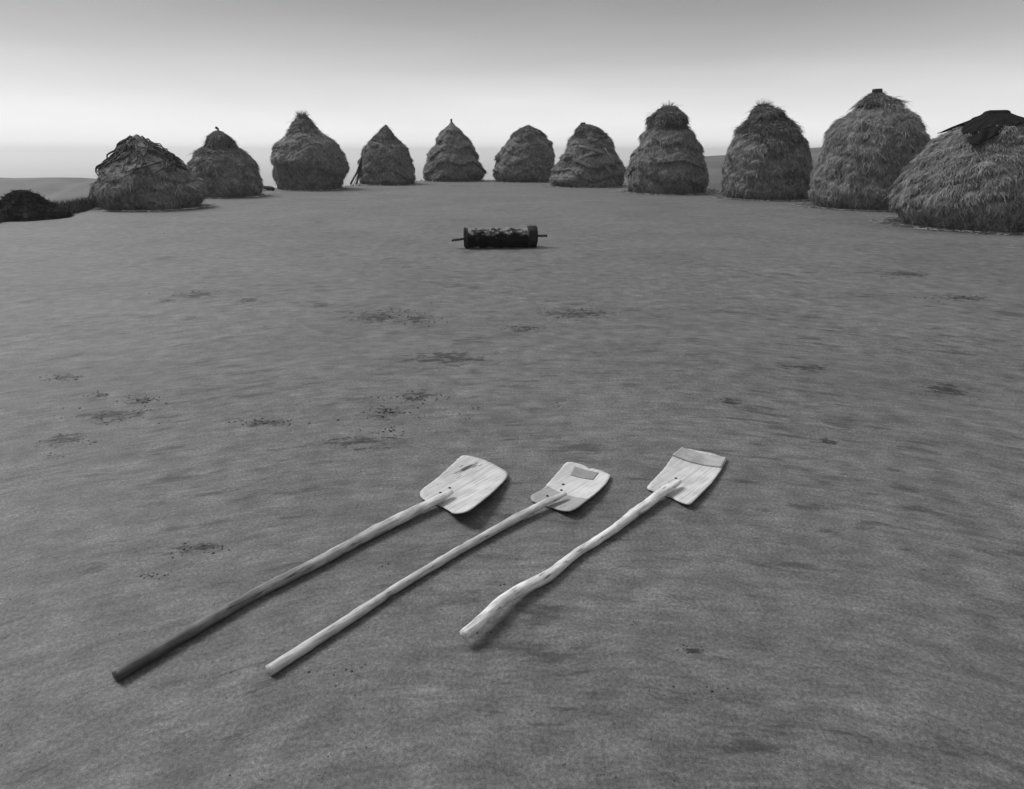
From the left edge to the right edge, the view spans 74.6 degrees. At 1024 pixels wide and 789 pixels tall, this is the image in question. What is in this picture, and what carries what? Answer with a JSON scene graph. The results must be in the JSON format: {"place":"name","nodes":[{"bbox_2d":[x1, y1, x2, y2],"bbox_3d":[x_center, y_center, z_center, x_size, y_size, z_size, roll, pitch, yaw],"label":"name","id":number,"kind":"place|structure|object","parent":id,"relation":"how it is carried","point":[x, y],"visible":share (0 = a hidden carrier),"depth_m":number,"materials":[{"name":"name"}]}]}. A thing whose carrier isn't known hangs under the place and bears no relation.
{"place":"outdoors","nodes":[
{"label":"outdoors","id":0,"kind":"place"},
{"bbox_2d":[0,177,266,203],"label":"hill","id":1,"kind":"structure","parent":0,"point":[58,188],"depth_m":221.25,"materials":[{"name":"grey"}]},
{"bbox_2d":[0,179,722,222],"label":"grass","id":2,"kind":"structure","parent":0,"point":[79,205],"depth_m":18.60,"materials":[{"name":"grey plant"}]},
{"bbox_2d":[0,154,1023,788],"bbox_3d":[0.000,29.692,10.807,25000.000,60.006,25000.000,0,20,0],"label":"ground","id":3,"kind":"structure","parent":0,"point":[872,454],"depth_m":3.35,"materials":[{"name":"soil"}]},
{"bbox_2d":[0,189,74,221],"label":"rotted straw heap","id":4,"kind":"object","parent":3,"relation":"on","point":[24,205],"visible":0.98,"depth_m":16.34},
{"bbox_2d":[86,134,210,210],"bbox_3d":[-10.580,-6.439,19.486,3.258,2.079,3.082,-15,25,-35],"label":"haystack","id":5,"kind":"object","parent":3,"relation":"on","point":[136,172],"visible":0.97,"depth_m":18.74,"materials":[{"name":"plant"}]},
{"bbox_2d":[186,126,263,197],"bbox_3d":[-10.485,-8.425,24.388,2.798,2.437,2.737,0,20,0],"label":"haystack","id":6,"kind":"object","parent":3,"relation":"on","point":[222,164],"visible":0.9,"depth_m":23.67,"materials":[{"name":"plant"}]},
{"bbox_2d":[264,186,274,190],"bbox_3d":[-10.287,-8.681,28.270,0.833,0.194,0.182,13,24,32],"label":"log","id":7,"kind":"object","parent":3,"relation":"on","point":[271,188],"visible":0.73,"depth_m":28.12,"materials":[{"name":"black wood"}]},
{"bbox_2d":[112,455,506,681],"bbox_3d":[-0.580,0.632,2.813,0.428,0.088,1.955,12,23,30],"label":"wooden shovel","id":8,"kind":"object","parent":3,"relation":"on","point":[463,484],"visible":1,"depth_m":2.98,"materials":[{"name":"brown wood"}]},
{"bbox_2d":[270,110,349,190],"bbox_3d":[-8.751,-10.486,28.825,3.518,3.269,3.527,0,20,0],"label":"haystack","id":9,"kind":"object","parent":3,"relation":"on","point":[306,154],"visible":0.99,"depth_m":27.99,"materials":[{"name":"plant"}]},
{"bbox_2d":[350,156,362,184],"bbox_3d":[-7.537,-10.901,32.643,0.139,1.328,1.182,8,22,22],"label":"wooden pole","id":10,"kind":"object","parent":3,"relation":"on","point":[352,180],"visible":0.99,"depth_m":32.60,"materials":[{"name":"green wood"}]},
{"bbox_2d":[355,159,360,184],"bbox_3d":[-7.442,-10.825,32.683,0.155,1.148,1.090,1,20,3],"label":"wooden pole","id":11,"kind":"object","parent":3,"relation":"on","point":[358,176],"visible":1,"depth_m":32.58,"materials":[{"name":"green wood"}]},
{"bbox_2d":[355,124,416,184],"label":"haystack","id":12,"kind":"object","parent":3,"relation":"on","point":[387,159],"visible":0.99,"depth_m":32.37,"materials":[{"name":"plant"}]},
{"bbox_2d":[265,462,609,675],"bbox_3d":[-0.112,0.647,2.823,0.302,0.053,1.923,14,24,34],"label":"wooden shovel","id":13,"kind":"object","parent":3,"relation":"on","point":[570,486],"visible":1,"depth_m":2.98,"materials":[{"name":"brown wood"}]},
{"bbox_2d":[422,119,486,181],"bbox_3d":[-3.162,-13.358,36.817,3.804,3.227,3.477,0,20,0],"label":"haystack","id":14,"kind":"object","parent":3,"relation":"on","point":[452,155],"visible":1,"depth_m":35.95,"materials":[{"name":"plant"}]},
{"bbox_2d":[451,225,546,247],"bbox_3d":[-0.213,-2.740,11.689,1.678,0.379,0.376,-3,20,-7],"label":"threshing roller","id":15,"kind":"object","parent":3,"relation":"on","point":[527,236],"visible":1,"depth_m":11.58,"materials":[{"name":"stone"}]},
{"bbox_2d":[1,230,1011,788],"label":"soil crumbs","id":16,"kind":"object","parent":3,"relation":"on","point":[457,522],"visible":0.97,"depth_m":3.96,"materials":[{"name":"grey soil"}]},
{"bbox_2d":[492,125,555,181],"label":"haystack","id":17,"kind":"object","parent":3,"relation":"on","point":[526,153],"visible":0.99,"depth_m":35.10,"materials":[{"name":"plant"}]},
{"bbox_2d":[91,179,1023,235],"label":"straw litter","id":18,"kind":"object","parent":3,"relation":"on","point":[896,222],"visible":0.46,"depth_m":18.89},
{"bbox_2d":[548,122,626,187],"bbox_3d":[3.568,-11.193,31.403,3.802,2.826,3.556,0,20,0],"label":"haystack","id":19,"kind":"object","parent":3,"relation":"on","point":[589,157],"visible":0.99,"depth_m":30.42,"materials":[{"name":"plant"}]},
{"bbox_2d":[460,447,725,638],"bbox_3d":[0.521,0.578,2.983,0.288,0.071,2.003,14,24,34],"label":"wooden shovel","id":20,"kind":"object","parent":3,"relation":"on","point":[686,476],"visible":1,"depth_m":3.22,"materials":[{"name":"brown wood"}]},
{"bbox_2d":[624,100,709,194],"bbox_3d":[6.189,-9.688,26.411,3.446,3.476,3.690,0,20,0],"label":"haystack","id":21,"kind":"object","parent":3,"relation":"on","point":[667,156],"visible":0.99,"depth_m":25.50,"materials":[{"name":"plant"}]},
{"bbox_2d":[720,100,813,199],"bbox_3d":[8.981,-8.490,23.260,3.261,3.296,3.253,0,20,0],"label":"haystack","id":22,"kind":"object","parent":3,"relation":"on","point":[768,156],"visible":0.96,"depth_m":22.36,"materials":[{"name":"plant"}]},
{"bbox_2d":[806,89,930,209],"bbox_3d":[10.473,-7.074,19.454,3.351,3.254,3.384,0,20,0],"label":"haystack","id":23,"kind":"object","parent":3,"relation":"on","point":[875,141],"visible":0.88,"depth_m":18.54,"materials":[{"name":"plant"}]},
{"bbox_2d":[888,110,1023,231],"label":"haystack","id":24,"kind":"object","parent":3,"relation":"on","point":[968,175],"visible":0.99,"depth_m":13.85,"materials":[{"name":"plant"}]},
{"bbox_2d":[0,0,1023,154],"label":"sky","id":25,"kind":"structure","parent":0,"point":[77,76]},
{"bbox_2d":[624,147,821,191],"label":"hill","id":26,"kind":"structure","parent":0,"point":[714,164],"depth_m":184.37,"materials":[{"name":"grey"}]}
]}

